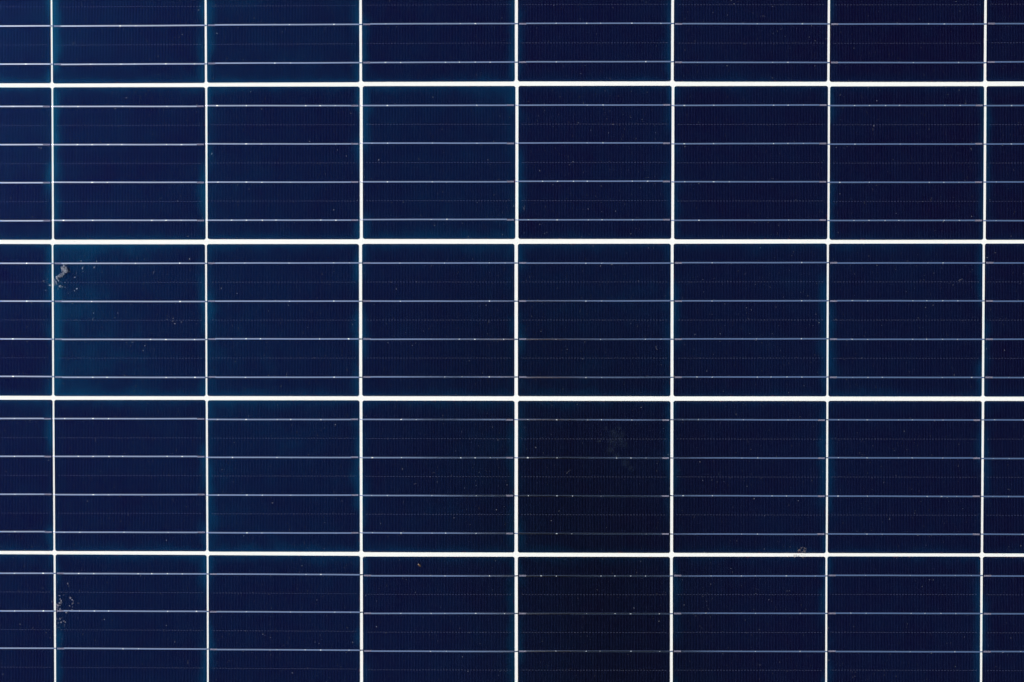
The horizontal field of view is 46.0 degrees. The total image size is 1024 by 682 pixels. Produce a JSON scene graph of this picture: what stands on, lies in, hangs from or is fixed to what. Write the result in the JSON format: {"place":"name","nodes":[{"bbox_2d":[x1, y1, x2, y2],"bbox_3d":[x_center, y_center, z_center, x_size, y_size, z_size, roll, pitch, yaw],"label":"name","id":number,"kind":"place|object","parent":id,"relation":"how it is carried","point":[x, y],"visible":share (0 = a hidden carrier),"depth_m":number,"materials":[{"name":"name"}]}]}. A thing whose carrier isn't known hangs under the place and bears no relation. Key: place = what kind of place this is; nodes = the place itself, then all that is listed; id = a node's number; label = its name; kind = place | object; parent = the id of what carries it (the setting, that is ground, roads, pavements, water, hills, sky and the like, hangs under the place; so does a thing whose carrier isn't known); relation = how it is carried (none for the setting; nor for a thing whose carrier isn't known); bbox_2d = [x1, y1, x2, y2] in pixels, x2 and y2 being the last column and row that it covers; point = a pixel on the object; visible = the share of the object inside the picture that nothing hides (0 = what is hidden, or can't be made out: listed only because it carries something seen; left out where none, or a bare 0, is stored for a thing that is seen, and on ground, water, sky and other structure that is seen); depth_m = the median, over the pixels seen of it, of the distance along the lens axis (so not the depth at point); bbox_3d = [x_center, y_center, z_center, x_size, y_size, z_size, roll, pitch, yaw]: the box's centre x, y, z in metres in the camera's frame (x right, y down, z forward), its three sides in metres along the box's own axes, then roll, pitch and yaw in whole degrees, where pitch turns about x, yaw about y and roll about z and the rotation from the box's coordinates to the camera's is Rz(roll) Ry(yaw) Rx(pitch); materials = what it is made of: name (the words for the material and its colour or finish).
{"place":"outdoors","nodes":[
{"label":"outdoors","id":0,"kind":"place"},
{"bbox_2d":[0,0,1023,681],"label":"solar panel","id":1,"kind":"object","parent":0,"point":[782,180],"visible":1,"depth_m":1.24,"materials":[{"name":"blue glass"}]},
{"bbox_2d":[43,263,94,293],"bbox_3d":[-0.453,-0.066,1.237,0.060,0.001,0.030,-34,90,1],"label":"bird dropping","id":2,"kind":"object","parent":1,"relation":"on","point":[63,269],"visible":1,"depth_m":1.24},
{"bbox_2d":[0,0,1022,673],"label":"dust","id":3,"kind":"object","parent":1,"relation":"on","point":[528,298],"visible":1,"depth_m":1.23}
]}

